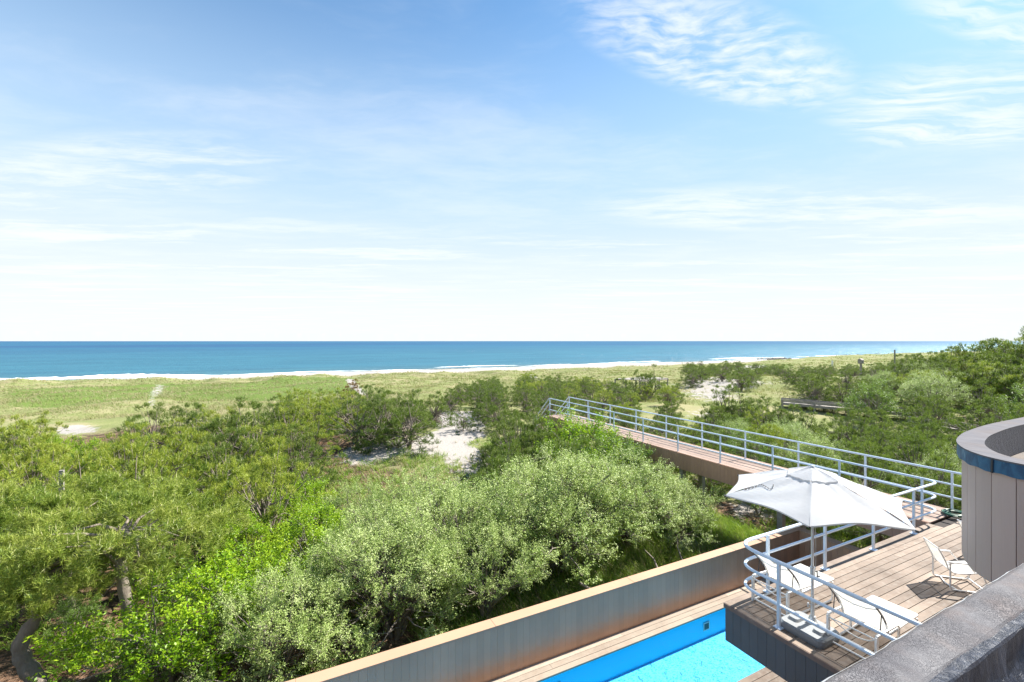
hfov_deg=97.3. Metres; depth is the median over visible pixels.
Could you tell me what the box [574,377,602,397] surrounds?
pine shrub
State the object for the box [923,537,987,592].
patio chair
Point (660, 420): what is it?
pine shrub
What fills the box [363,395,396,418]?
pine shrub
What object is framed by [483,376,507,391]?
pine shrub
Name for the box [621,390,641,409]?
pine shrub
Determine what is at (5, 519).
pine tree
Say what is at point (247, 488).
pine shrub
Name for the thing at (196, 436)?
pine shrub
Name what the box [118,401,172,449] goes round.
pine shrub
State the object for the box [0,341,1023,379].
ocean
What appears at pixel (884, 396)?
green shrub
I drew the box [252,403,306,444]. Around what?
pine shrub
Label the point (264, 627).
olive shrub
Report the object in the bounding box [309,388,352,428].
pine shrub
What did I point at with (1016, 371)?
pine tree
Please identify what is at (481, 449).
pine shrub
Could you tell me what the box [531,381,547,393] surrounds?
pine shrub
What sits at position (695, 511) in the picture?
olive shrub
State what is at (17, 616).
green shrub
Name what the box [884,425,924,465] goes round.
cedar shrub
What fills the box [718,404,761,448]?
pine shrub
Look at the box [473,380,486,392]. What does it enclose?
pine shrub
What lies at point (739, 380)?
pine shrub
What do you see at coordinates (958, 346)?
pine tree
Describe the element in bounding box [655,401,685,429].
pine shrub
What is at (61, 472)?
weathered stake
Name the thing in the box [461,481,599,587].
olive shrub
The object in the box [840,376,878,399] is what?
pine shrub
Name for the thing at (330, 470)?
pine shrub
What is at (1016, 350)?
pine tree
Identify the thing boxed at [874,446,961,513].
cedar shrub
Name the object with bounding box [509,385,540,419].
pine shrub
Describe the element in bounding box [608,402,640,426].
pine shrub
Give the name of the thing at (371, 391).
pine shrub
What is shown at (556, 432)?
pine shrub
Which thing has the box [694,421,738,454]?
pine shrub
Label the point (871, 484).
cedar shrub
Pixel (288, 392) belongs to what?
pine shrub
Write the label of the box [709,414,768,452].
olive shrub
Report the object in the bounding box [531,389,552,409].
pine shrub
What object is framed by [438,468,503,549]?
green shrub
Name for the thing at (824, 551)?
metal railing
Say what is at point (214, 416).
pine shrub
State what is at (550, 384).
pine shrub
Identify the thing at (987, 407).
pine shrub
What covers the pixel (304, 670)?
undergrowth
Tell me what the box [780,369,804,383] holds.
pine shrub
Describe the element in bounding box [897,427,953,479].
cedar shrub
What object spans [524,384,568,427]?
pine shrub
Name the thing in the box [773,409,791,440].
pine shrub
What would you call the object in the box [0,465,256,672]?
pine tree
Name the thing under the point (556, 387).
pine shrub
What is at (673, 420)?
pine shrub
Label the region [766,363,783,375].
pine shrub
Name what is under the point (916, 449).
cedar shrub
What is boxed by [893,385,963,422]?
pine shrub
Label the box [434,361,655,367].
breaking wave
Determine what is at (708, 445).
pine shrub
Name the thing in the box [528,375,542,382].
pine shrub
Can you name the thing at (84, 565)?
pine shrub
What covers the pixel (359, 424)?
pine shrub
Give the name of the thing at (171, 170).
sky
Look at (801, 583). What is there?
sun lounger
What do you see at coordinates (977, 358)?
pine tree
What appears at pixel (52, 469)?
pine shrub
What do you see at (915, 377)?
olive shrub
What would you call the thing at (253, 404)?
pine shrub
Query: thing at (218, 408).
dune grass
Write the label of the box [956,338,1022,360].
pine tree
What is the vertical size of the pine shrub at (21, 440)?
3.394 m
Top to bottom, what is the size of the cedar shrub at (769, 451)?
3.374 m
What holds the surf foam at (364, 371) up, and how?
on the ocean
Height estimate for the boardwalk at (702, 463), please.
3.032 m
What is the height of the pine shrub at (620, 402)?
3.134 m
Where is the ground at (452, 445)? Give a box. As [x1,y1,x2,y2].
[0,351,1019,681]
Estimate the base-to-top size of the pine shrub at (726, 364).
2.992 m
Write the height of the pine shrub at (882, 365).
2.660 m
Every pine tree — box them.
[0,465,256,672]
[0,468,185,624]
[0,485,67,563]
[0,527,137,681]
[876,364,914,386]
[880,372,912,402]
[886,353,916,377]
[894,359,937,390]
[896,369,967,405]
[899,345,962,370]
[902,354,927,367]
[906,360,946,380]
[915,353,952,369]
[923,362,980,404]
[927,348,968,371]
[931,355,967,376]
[932,345,969,363]
[940,364,1008,404]
[944,343,980,360]
[946,355,978,370]
[955,342,991,357]
[955,352,1003,377]
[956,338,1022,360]
[958,342,1022,376]
[958,360,1019,403]
[970,337,1023,361]
[971,353,1023,403]
[976,326,1023,370]
[986,362,1023,410]
[996,330,1023,373]
[996,344,1023,379]
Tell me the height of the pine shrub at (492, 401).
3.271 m
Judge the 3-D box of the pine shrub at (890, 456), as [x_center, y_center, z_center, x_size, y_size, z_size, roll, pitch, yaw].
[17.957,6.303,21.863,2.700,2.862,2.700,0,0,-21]
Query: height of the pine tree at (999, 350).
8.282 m
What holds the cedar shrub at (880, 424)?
on the ground at (452, 445)
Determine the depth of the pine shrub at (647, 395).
46.33 m
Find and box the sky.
[0,0,1023,340]
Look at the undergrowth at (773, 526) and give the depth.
17.33 m
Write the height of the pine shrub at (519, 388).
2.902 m
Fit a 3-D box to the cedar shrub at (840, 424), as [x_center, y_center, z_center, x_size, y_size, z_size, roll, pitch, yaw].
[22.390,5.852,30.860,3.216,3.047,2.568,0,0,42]
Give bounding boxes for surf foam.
[117,358,793,378]
[130,358,798,378]
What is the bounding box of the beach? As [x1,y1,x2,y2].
[135,360,759,378]
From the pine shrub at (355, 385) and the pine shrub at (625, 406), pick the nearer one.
the pine shrub at (625, 406)
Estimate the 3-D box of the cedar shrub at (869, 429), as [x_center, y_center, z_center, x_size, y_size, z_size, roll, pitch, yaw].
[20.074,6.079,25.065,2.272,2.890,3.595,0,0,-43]
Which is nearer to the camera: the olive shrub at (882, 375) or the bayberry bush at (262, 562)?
the bayberry bush at (262, 562)
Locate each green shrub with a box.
[1,576,56,626]
[39,592,111,652]
[96,613,210,681]
[147,566,219,621]
[174,609,235,681]
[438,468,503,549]
[557,533,601,578]
[567,429,678,504]
[723,423,784,464]
[834,375,906,421]
[897,377,949,409]
[994,380,1023,419]
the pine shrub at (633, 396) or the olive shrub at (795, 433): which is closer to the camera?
the olive shrub at (795, 433)
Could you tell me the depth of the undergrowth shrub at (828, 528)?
16.56 m
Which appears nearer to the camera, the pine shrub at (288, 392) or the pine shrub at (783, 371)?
the pine shrub at (288, 392)
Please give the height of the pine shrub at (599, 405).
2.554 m
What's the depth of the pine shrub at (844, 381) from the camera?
54.77 m
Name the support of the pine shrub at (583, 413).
on the ground at (452, 445)
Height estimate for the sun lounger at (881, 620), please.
0.995 m
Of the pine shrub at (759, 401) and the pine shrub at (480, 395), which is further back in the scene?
the pine shrub at (480, 395)
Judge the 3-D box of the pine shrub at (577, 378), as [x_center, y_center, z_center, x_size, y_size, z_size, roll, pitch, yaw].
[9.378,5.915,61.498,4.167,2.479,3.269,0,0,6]
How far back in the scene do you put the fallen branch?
13.77 m
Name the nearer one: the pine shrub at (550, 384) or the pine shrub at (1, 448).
the pine shrub at (1, 448)
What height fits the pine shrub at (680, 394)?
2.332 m
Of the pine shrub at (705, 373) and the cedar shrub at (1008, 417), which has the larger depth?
the pine shrub at (705, 373)
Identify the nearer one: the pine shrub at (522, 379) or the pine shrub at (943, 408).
the pine shrub at (943, 408)
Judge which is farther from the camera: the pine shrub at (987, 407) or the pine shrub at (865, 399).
the pine shrub at (865, 399)
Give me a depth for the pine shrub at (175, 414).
27.02 m
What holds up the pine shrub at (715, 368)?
on the ground at (452, 445)
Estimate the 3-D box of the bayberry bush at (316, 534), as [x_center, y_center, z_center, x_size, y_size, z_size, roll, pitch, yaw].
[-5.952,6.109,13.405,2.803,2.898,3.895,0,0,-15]
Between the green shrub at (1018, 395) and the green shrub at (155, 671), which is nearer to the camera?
the green shrub at (155, 671)
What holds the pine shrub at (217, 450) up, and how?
on the ground at (452, 445)
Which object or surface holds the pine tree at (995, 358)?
on the ground at (452, 445)
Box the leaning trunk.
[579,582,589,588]
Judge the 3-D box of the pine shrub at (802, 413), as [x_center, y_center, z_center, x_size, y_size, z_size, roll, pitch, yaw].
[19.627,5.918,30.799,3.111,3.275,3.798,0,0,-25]
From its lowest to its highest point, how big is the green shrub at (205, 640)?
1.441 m
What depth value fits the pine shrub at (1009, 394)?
39.58 m
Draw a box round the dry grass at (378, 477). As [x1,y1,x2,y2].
[323,438,666,568]
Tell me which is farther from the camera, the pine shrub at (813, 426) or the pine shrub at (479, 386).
the pine shrub at (479, 386)
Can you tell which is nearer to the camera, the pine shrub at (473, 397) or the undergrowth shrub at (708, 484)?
the undergrowth shrub at (708, 484)
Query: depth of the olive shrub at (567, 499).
13.52 m
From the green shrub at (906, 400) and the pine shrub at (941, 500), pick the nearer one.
the pine shrub at (941, 500)
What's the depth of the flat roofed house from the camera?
1.89 m
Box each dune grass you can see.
[0,351,957,421]
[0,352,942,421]
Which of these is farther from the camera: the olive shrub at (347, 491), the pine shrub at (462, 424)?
the pine shrub at (462, 424)
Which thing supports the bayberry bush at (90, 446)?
on the ground at (452, 445)
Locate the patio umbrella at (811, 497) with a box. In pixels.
[724,465,918,597]
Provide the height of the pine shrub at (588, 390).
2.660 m
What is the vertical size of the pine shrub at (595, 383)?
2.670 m
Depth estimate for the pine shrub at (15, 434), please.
19.08 m
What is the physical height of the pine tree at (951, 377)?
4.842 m
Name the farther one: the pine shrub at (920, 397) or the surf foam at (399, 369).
the surf foam at (399, 369)
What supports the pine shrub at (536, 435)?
on the ground at (452, 445)
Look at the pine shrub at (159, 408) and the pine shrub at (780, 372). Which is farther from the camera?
the pine shrub at (780, 372)
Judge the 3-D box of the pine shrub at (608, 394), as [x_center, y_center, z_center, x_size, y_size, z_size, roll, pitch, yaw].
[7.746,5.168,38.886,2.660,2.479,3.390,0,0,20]
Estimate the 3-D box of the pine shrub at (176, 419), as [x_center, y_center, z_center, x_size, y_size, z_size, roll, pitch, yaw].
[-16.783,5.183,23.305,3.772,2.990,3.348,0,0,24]
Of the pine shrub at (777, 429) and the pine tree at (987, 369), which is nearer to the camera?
the pine shrub at (777, 429)
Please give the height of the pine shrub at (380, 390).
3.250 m
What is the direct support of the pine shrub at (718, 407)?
on the ground at (452, 445)
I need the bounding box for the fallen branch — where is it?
[627,537,682,575]
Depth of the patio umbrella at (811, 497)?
6.70 m
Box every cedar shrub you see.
[725,414,752,454]
[734,429,789,467]
[776,444,848,534]
[804,426,861,471]
[813,405,859,445]
[817,406,880,450]
[830,440,896,526]
[830,441,885,487]
[833,424,901,467]
[847,428,901,481]
[856,411,910,456]
[861,431,960,499]
[864,408,903,447]
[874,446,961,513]
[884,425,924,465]
[891,415,940,449]
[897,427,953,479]
[901,421,956,465]
[905,409,949,447]
[912,429,964,491]
[953,377,1007,420]
[1000,411,1023,420]
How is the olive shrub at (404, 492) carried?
on the ground at (452, 445)
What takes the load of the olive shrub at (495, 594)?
on the ground at (452, 445)
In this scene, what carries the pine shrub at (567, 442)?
on the ground at (452, 445)
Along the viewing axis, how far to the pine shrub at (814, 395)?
43.55 m
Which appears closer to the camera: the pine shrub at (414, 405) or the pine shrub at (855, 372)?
the pine shrub at (414, 405)
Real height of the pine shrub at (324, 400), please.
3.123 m
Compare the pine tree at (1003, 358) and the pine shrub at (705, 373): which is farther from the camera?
the pine shrub at (705, 373)
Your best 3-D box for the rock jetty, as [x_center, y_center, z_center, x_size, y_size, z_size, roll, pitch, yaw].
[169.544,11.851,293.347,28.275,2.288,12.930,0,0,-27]
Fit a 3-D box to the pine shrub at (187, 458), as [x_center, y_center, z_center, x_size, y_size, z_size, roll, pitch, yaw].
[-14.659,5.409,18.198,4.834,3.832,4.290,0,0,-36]
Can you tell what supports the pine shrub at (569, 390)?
on the ground at (452, 445)
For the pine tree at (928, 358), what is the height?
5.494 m
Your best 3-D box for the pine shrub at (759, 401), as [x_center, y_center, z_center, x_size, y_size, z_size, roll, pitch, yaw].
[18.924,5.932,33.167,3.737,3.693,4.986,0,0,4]
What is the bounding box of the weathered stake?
[59,470,64,509]
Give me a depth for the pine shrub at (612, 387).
42.74 m
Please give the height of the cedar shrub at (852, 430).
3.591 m
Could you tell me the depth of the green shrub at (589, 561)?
13.74 m
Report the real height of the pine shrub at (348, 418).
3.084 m
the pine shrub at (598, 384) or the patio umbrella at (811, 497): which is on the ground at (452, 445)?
the pine shrub at (598, 384)
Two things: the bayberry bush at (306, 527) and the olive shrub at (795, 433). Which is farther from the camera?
the olive shrub at (795, 433)
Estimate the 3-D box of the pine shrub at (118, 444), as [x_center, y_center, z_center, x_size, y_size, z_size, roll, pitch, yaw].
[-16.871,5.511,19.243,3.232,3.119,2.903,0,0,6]
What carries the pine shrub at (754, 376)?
on the ground at (452, 445)
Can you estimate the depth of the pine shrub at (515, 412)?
25.05 m
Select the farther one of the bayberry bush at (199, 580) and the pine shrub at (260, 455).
the pine shrub at (260, 455)
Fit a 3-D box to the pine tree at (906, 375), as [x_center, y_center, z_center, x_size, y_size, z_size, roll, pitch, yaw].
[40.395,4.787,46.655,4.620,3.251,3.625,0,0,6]
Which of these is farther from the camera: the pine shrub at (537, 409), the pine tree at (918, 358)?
the pine tree at (918, 358)
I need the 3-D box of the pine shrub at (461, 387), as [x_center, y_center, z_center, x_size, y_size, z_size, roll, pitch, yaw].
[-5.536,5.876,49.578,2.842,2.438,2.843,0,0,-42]
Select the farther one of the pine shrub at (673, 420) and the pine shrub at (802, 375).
the pine shrub at (802, 375)
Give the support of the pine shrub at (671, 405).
on the ground at (452, 445)
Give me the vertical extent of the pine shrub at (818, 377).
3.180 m
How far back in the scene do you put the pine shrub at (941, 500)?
15.87 m
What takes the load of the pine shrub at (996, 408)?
on the ground at (452, 445)
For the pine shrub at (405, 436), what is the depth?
26.66 m
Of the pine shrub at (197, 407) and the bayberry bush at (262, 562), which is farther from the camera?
the pine shrub at (197, 407)
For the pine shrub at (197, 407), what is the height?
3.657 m
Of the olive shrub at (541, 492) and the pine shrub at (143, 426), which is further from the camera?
the pine shrub at (143, 426)
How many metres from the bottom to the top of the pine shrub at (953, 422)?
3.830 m
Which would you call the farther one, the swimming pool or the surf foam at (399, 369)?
the surf foam at (399, 369)
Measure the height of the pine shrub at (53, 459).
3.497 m
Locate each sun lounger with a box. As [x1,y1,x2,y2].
[751,553,833,615]
[826,586,918,659]
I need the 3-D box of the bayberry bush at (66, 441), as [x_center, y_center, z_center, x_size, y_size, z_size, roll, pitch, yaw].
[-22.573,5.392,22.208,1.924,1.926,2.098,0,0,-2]
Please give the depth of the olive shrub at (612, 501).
14.18 m
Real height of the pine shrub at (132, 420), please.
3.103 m
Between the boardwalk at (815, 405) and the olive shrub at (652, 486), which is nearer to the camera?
the olive shrub at (652, 486)
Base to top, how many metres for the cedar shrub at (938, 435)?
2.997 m
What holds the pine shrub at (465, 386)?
on the ground at (452, 445)
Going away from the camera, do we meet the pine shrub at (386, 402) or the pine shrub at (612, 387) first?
the pine shrub at (386, 402)
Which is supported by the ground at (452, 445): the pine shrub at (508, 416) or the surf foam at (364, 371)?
the pine shrub at (508, 416)
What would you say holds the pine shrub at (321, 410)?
on the ground at (452, 445)
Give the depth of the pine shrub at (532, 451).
19.66 m
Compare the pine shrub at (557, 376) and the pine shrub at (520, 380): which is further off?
the pine shrub at (557, 376)
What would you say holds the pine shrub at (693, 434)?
on the ground at (452, 445)
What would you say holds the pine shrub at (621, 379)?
on the ground at (452, 445)
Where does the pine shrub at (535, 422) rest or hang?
on the ground at (452, 445)
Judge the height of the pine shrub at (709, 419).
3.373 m
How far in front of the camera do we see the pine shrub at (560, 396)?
37.24 m
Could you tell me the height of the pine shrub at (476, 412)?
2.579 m
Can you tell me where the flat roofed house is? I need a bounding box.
[822,417,1023,681]
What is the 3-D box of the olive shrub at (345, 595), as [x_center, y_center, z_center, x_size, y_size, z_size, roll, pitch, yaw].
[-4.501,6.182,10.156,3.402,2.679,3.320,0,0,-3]
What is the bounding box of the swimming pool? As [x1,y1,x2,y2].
[489,578,786,681]
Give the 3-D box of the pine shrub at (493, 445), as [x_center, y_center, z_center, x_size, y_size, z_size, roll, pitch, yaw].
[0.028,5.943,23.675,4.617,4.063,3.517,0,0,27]
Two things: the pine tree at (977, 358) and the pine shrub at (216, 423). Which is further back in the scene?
the pine tree at (977, 358)
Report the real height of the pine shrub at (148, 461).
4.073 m
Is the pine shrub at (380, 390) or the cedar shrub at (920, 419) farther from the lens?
the pine shrub at (380, 390)
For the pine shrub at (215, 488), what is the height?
3.528 m
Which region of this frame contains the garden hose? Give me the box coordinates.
[941,508,961,517]
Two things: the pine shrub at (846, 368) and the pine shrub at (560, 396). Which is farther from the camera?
the pine shrub at (846, 368)
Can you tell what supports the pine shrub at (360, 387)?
on the ground at (452, 445)
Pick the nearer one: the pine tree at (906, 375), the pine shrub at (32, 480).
the pine shrub at (32, 480)
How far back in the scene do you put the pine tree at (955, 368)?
42.95 m
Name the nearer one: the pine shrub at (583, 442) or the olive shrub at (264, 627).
the olive shrub at (264, 627)
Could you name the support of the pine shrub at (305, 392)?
on the ground at (452, 445)
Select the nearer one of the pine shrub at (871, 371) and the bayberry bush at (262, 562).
the bayberry bush at (262, 562)
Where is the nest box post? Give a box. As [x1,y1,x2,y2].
[858,358,863,375]
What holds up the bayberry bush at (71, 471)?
on the ground at (452, 445)
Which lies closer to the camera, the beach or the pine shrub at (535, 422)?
the pine shrub at (535, 422)
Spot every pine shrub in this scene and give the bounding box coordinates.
[0,414,63,466]
[0,428,72,486]
[0,429,35,464]
[0,440,36,479]
[0,441,98,488]
[0,457,25,489]
[0,461,21,481]
[0,470,53,493]
[12,503,128,608]
[13,410,78,449]
[26,473,79,503]
[31,448,154,570]
[54,477,212,605]
[70,433,161,485]
[75,442,228,549]
[84,431,212,502]
[100,421,180,471]
[109,414,157,467]
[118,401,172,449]
[129,466,279,589]
[152,412,212,474]
[157,405,186,443]
[162,426,228,478]
[166,402,228,457]
[167,441,234,492]
[168,395,258,469]
[177,426,263,527]
[193,403,237,440]
[208,434,334,558]
[209,421,297,494]
[216,399,302,474]
[219,409,264,441]
[219,461,276,523]
[243,452,299,499]
[249,397,281,440]
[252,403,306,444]
[255,400,317,456]
[263,395,295,422]
[267,387,341,435]
[271,423,322,483]
[272,391,308,408]
[277,447,338,506]
[280,415,348,465]
[286,401,344,446]
[287,390,319,415]
[299,393,322,402]
[308,390,338,427]
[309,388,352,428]
[316,398,398,458]
[321,390,367,435]
[322,390,349,411]
[331,387,358,407]
[336,389,365,420]
[341,378,362,397]
[344,385,387,414]
[347,393,392,430]
[351,389,405,455]
[356,383,383,407]
[362,389,397,417]
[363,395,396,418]
[375,393,440,457]
[391,389,435,433]
[394,390,431,425]
[420,390,454,427]
[435,387,467,414]
[444,382,473,405]
[450,383,471,399]
[451,408,478,434]
[453,382,471,396]
[464,381,496,409]
[468,441,537,497]
[469,382,510,412]
[469,445,491,465]
[470,396,498,424]
[470,429,528,513]
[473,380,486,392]
[473,416,550,479]
[477,378,516,406]
[477,384,509,420]
[477,394,513,434]
[478,381,503,405]
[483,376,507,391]
[487,449,545,531]
[489,410,531,456]
[490,409,536,470]
[508,427,550,469]
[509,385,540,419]
[511,382,537,404]
[511,412,571,463]
[512,381,536,393]
[512,442,567,479]
[513,407,567,454]
[514,375,534,391]
[515,371,535,381]
[515,377,531,390]
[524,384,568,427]
[525,413,571,453]
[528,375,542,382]
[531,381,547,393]
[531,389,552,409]
[532,378,563,405]
[536,437,622,532]
[539,377,560,392]
[541,380,565,397]
[546,435,616,526]
[547,384,583,413]
[550,373,564,382]
[550,427,592,456]
[554,376,572,393]
[559,383,589,404]
[561,377,577,391]
[569,376,585,389]
[572,399,603,420]
[573,382,600,409]
[574,377,601,391]
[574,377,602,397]
[575,396,603,420]
[583,375,603,391]
[589,387,616,415]
[598,381,626,406]
[599,378,612,388]
[605,388,640,421]
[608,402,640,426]
[609,377,640,401]
[618,407,646,431]
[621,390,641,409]
[623,364,667,398]
[635,384,656,401]
[637,412,704,471]
[644,407,679,438]
[649,417,694,443]
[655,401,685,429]
[656,384,680,401]
[658,395,684,421]
[663,384,687,403]
[673,424,739,485]
[675,366,708,387]
[679,418,715,444]
[680,367,698,380]
[689,366,712,380]
[692,404,733,444]
[694,405,732,429]
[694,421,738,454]
[701,384,755,419]
[708,365,722,376]
[710,365,734,381]
[715,360,732,374]
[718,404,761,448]
[719,388,771,422]
[726,366,759,391]
[734,364,748,374]
[739,397,776,423]
[740,368,758,379]
[741,368,763,387]
[741,423,799,461]
[743,406,779,443]
[763,402,804,428]
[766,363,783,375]
[773,364,794,375]
[773,404,821,441]
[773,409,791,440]
[775,364,800,378]
[777,439,822,466]
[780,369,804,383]
[785,367,824,389]
[789,373,837,412]
[793,373,829,397]
[801,415,828,443]
[809,366,819,373]
[810,369,832,382]
[814,364,836,377]
[816,364,838,375]
[817,373,868,403]
[832,368,856,388]
[838,364,854,374]
[838,365,857,375]
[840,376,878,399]
[845,364,866,376]
[851,383,896,418]
[855,378,895,405]
[857,363,883,380]
[858,442,905,488]
[865,363,888,375]
[874,467,961,508]
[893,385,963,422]
[906,394,971,439]
[940,409,998,448]
[954,397,1023,434]
[962,387,1019,424]
[986,376,1023,415]
[1014,401,1023,418]
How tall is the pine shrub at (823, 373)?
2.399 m
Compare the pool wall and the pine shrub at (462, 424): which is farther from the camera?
the pine shrub at (462, 424)
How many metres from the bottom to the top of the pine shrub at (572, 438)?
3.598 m
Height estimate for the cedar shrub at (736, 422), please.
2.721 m
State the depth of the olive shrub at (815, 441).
20.47 m
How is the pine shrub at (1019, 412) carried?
on the ground at (452, 445)
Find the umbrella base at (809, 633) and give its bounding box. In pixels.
[781,601,839,648]
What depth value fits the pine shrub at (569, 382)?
58.47 m
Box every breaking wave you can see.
[0,373,196,379]
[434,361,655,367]
[717,355,834,358]
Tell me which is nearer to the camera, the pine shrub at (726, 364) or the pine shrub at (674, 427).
the pine shrub at (674, 427)
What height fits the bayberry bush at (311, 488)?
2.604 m
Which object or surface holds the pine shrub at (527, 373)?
on the ground at (452, 445)
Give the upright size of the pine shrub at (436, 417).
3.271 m
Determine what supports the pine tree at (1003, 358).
on the ground at (452, 445)
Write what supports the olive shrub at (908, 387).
on the ground at (452, 445)
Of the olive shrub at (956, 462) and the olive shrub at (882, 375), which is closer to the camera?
the olive shrub at (956, 462)
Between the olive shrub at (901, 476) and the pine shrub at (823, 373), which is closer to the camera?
the olive shrub at (901, 476)
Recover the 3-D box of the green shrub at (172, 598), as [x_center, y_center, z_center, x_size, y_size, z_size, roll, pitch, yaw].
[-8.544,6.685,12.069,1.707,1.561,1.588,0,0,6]
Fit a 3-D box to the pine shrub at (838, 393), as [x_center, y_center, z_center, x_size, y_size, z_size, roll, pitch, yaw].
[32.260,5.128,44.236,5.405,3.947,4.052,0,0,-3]
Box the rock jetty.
[753,357,791,359]
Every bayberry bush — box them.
[23,538,270,681]
[32,433,76,455]
[43,454,104,479]
[59,434,112,472]
[149,532,324,646]
[201,507,286,580]
[260,500,352,605]
[269,472,337,536]
[272,491,343,553]
[532,406,638,480]
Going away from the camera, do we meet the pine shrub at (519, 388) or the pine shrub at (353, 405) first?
the pine shrub at (353, 405)
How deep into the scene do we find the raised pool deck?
8.05 m
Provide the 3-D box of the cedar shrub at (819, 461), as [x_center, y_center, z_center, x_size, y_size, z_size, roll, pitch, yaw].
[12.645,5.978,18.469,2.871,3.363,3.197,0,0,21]
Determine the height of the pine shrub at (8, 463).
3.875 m
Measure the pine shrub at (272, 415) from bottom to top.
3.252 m
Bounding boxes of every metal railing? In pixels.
[536,398,935,655]
[555,397,961,508]
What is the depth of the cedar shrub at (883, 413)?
30.55 m
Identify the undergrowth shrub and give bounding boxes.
[687,472,732,501]
[735,489,776,514]
[772,516,859,540]
[834,525,890,543]
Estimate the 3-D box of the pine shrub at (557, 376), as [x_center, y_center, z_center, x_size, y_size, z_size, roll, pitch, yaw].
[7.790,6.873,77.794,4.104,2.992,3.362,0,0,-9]
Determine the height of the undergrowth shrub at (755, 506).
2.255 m
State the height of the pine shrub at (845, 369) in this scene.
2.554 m
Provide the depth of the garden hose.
11.95 m
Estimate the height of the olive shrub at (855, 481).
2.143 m
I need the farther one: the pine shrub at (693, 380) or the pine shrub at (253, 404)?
the pine shrub at (693, 380)
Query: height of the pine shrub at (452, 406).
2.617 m
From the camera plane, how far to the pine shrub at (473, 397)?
41.40 m
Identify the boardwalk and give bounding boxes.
[534,414,957,536]
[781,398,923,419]
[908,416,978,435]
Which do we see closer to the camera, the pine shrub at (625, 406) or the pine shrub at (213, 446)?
the pine shrub at (213, 446)
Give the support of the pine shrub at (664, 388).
on the ground at (452, 445)
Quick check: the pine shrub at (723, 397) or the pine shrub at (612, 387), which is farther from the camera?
the pine shrub at (612, 387)
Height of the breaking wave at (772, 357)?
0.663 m
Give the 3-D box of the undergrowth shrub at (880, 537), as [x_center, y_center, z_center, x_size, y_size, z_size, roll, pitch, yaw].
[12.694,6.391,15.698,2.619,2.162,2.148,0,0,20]
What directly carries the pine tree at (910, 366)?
on the ground at (452, 445)
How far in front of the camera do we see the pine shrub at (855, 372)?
67.44 m
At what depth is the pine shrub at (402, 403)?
31.15 m
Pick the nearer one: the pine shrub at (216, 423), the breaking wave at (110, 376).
the pine shrub at (216, 423)
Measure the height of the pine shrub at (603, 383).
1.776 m
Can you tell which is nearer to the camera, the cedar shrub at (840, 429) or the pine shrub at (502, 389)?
the cedar shrub at (840, 429)
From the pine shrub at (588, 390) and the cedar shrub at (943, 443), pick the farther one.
the pine shrub at (588, 390)
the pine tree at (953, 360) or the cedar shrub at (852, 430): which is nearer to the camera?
the cedar shrub at (852, 430)
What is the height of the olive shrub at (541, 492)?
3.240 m
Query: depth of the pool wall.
10.10 m
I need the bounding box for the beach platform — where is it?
[614,377,667,393]
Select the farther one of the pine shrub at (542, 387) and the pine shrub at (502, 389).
the pine shrub at (542, 387)
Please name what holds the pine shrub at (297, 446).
on the ground at (452, 445)
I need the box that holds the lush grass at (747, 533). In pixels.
[392,503,763,644]
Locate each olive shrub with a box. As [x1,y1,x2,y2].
[170,559,354,681]
[217,544,390,681]
[284,510,485,661]
[303,496,418,600]
[305,497,471,632]
[317,476,401,542]
[350,461,467,562]
[378,468,527,589]
[422,502,551,619]
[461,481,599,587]
[472,449,649,584]
[494,440,657,553]
[505,467,585,525]
[573,438,693,546]
[635,470,727,551]
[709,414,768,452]
[761,414,821,447]
[763,422,820,463]
[769,431,860,481]
[854,479,892,534]
[859,369,902,392]
[872,462,950,506]
[894,370,975,413]
[895,360,943,374]
[902,368,965,390]
[904,444,961,507]
[958,367,1008,388]
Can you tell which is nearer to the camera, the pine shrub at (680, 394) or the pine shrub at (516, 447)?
the pine shrub at (516, 447)
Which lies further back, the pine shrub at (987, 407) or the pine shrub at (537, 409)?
the pine shrub at (987, 407)
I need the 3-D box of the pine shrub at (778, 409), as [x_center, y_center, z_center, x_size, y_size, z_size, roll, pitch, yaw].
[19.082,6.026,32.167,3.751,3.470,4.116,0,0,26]
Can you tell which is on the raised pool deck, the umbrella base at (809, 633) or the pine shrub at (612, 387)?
the umbrella base at (809, 633)
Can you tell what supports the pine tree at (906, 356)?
on the ground at (452, 445)
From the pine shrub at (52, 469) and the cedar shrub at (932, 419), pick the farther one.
the cedar shrub at (932, 419)
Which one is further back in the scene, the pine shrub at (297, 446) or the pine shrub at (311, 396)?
the pine shrub at (311, 396)
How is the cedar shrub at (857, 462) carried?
on the ground at (452, 445)
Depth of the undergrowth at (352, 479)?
23.67 m
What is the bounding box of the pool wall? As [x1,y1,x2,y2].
[286,527,860,681]
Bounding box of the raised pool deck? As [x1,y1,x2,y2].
[724,517,990,681]
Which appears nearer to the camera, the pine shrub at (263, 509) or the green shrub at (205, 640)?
the green shrub at (205, 640)
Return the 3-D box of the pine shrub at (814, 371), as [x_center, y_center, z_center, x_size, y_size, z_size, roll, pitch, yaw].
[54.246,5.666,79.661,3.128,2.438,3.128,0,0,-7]
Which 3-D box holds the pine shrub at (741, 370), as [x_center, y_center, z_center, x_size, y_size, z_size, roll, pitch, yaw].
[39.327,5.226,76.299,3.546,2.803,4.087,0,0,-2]
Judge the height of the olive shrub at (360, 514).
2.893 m
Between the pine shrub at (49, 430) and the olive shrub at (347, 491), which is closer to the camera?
the olive shrub at (347, 491)
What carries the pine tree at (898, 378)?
on the ground at (452, 445)
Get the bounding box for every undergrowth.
[0,549,471,681]
[189,433,689,620]
[592,439,960,570]
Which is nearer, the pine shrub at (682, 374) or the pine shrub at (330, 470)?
the pine shrub at (330, 470)

